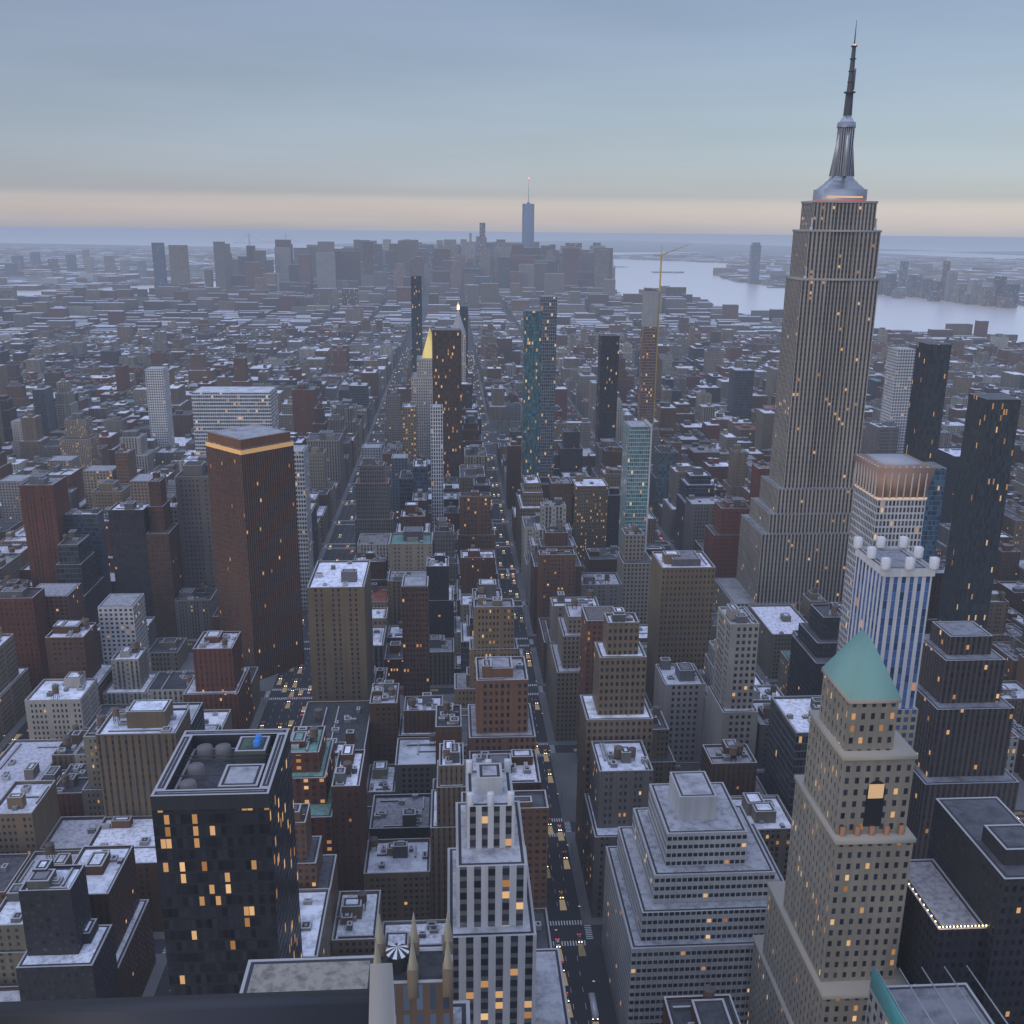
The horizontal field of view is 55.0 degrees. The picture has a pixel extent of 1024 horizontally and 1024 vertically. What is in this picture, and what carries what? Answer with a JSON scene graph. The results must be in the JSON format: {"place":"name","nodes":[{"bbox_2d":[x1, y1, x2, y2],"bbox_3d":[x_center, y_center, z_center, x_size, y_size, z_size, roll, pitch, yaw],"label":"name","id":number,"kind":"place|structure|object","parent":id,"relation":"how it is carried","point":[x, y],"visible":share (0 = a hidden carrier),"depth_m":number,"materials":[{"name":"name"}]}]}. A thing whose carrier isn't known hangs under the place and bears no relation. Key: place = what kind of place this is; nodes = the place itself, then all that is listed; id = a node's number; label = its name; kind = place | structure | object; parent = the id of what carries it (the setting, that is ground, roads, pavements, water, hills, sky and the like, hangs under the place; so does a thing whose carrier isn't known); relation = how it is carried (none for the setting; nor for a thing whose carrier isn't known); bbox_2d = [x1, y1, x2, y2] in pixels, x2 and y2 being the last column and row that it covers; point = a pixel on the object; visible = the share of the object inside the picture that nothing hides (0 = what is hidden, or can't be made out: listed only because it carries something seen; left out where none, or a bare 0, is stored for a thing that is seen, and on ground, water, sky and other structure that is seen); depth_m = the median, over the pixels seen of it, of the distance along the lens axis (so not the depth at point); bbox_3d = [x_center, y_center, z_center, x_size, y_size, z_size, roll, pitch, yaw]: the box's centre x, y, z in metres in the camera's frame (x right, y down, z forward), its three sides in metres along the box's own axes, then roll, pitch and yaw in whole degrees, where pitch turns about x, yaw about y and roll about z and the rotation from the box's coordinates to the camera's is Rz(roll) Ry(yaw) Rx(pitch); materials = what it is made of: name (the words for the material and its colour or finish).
{"place":"outdoors","nodes":[
{"label":"outdoors","id":0,"kind":"place"},
{"bbox_2d":[0,243,273,288],"bbox_3d":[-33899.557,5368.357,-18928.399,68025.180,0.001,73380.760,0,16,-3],"label":"brooklyn ground","id":1,"kind":"structure","parent":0,"point":[33,245],"depth_m":15176.71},
{"bbox_2d":[492,424,521,441],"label":"park ground","id":2,"kind":"structure","parent":0,"point":[501,427],"depth_m":1548.82,"materials":[{"name":"grey snow"}]},
{"bbox_2d":[492,415,563,437],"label":"bare winter tree","id":3,"kind":"object","parent":2,"relation":"on","point":[506,427],"visible":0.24,"depth_m":1507.16,"materials":[{"name":"brown plant"}]},
{"bbox_2d":[0,226,1023,340],"bbox_3d":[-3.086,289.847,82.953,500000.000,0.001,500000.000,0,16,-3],"label":"water","id":4,"kind":"structure","parent":0,"point":[702,281],"depth_m":20368.34,"materials":[{"name":"blue liquid"}]},
{"bbox_2d":[0,281,1023,1023],"bbox_3d":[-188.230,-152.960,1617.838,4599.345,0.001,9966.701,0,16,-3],"label":"road","id":5,"kind":"structure","parent":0,"point":[590,967],"depth_m":634.88,"materials":[{"name":"grey asphalt"}]},
{"bbox_2d":[150,728,302,995],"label":"office tower","id":6,"kind":"structure","parent":5,"relation":"on","point":[222,809],"depth_m":281.44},
{"bbox_2d":[205,424,304,679],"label":"office tower","id":7,"kind":"structure","parent":5,"relation":"on","point":[252,484],"depth_m":663.86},
{"bbox_2d":[239,911,469,1023],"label":"building rooftop","id":8,"kind":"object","parent":5,"relation":"on","point":[423,985],"visible":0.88,"depth_m":168.71,"materials":[{"name":"grey concrete"}]},
{"bbox_2d":[254,178,614,296],"bbox_3d":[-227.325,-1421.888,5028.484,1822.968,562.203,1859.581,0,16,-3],"label":"distant skyscrapers","id":9,"kind":"structure","parent":5,"relation":"on","point":[399,274],"depth_m":4919.77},
{"bbox_2d":[162,384,768,1022],"bbox_3d":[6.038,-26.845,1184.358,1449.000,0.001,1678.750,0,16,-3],"label":"road markings","id":10,"kind":"object","parent":5,"relation":"on","point":[588,934],"visible":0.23,"depth_m":652.47,"materials":[{"name":"paint"}]},
{"bbox_2d":[447,758,570,1023],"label":"skyscraper","id":11,"kind":"structure","parent":5,"relation":"on","point":[505,971],"depth_m":267.64,"materials":[{"name":"white stone"}]},
{"bbox_2d":[0,243,1021,755],"bbox_3d":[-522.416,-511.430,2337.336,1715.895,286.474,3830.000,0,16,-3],"label":"high-rise buildings","id":12,"kind":"structure","parent":5,"relation":"on","point":[914,391],"depth_m":833.71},
{"bbox_2d":[0,239,1023,1023],"bbox_3d":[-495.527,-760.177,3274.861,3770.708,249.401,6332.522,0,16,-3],"label":"city buildings","id":13,"kind":"structure","parent":5,"relation":"on","point":[378,779],"depth_m":719.50,"materials":[{"name":"grey concrete"}]},
{"bbox_2d":[0,621,1023,1023],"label":"stepped buildings","id":14,"kind":"structure","parent":5,"relation":"on","point":[692,869],"depth_m":360.46,"materials":[{"name":"grey stone"}]},
{"bbox_2d":[0,348,1023,1023],"bbox_3d":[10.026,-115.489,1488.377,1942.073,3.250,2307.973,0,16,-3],"label":"vehicles","id":15,"kind":"object","parent":5,"relation":"on","point":[562,906],"visible":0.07,"depth_m":614.25,"materials":[{"name":"metal"}]},
{"bbox_2d":[0,369,1023,996],"bbox_3d":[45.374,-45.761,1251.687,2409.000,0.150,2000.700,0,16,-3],"label":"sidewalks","id":16,"kind":"structure","parent":5,"relation":"on","point":[564,765],"depth_m":610.86,"materials":[{"name":"concrete"}]},
{"bbox_2d":[0,552,769,996],"bbox_3d":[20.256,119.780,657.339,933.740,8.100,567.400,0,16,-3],"label":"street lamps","id":17,"kind":"object","parent":16,"relation":"on","point":[568,844],"visible":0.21,"depth_m":586.00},
{"bbox_2d":[713,20,881,610],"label":"skyscraper","id":18,"kind":"structure","parent":5,"relation":"on","point":[795,522],"depth_m":741.95,"materials":[{"name":"grey stone"}]},
{"bbox_2d":[746,629,917,1023],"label":"tower","id":19,"kind":"structure","parent":5,"relation":"on","point":[826,942],"depth_m":284.41,"materials":[{"name":"beige stone"}]},
{"bbox_2d":[836,454,939,747],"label":"fifth avenue towers","id":20,"kind":"structure","parent":5,"relation":"on","point":[889,572],"depth_m":375.63,"materials":[{"name":"white stone"}]},
{"bbox_2d":[0,0,1023,236],"label":"sky","id":21,"kind":"structure","parent":0,"point":[619,116],"materials":[{"name":"blue"}]},
{"bbox_2d":[334,240,938,251],"bbox_3d":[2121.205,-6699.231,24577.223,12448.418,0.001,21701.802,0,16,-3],"label":"staten island ground","id":22,"kind":"structure","parent":0,"point":[631,246],"depth_m":21096.35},
{"bbox_2d":[651,271,683,272],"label":"ellis island ground","id":23,"kind":"structure","parent":0,"point":[665,272],"depth_m":7628.72,"materials":[{"name":"white snow"}]},
{"bbox_2d":[613,251,1023,258],"bbox_3d":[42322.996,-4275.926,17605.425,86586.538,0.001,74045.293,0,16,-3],"label":"sea water","id":24,"kind":"structure","parent":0,"point":[721,254],"depth_m":14872.80,"materials":[{"name":"grey liquid"}]},
{"bbox_2d":[0,234,1023,307],"bbox_3d":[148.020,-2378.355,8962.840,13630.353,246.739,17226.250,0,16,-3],"label":"shore skylines","id":25,"kind":"object","parent":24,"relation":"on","point":[979,281],"visible":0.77,"depth_m":6164.55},
{"bbox_2d":[879,252,1023,258],"bbox_3d":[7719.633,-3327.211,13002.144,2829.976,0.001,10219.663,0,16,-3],"label":"newark bay water","id":26,"kind":"structure","parent":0,"point":[971,255],"depth_m":15593.69,"materials":[{"name":"blue"}]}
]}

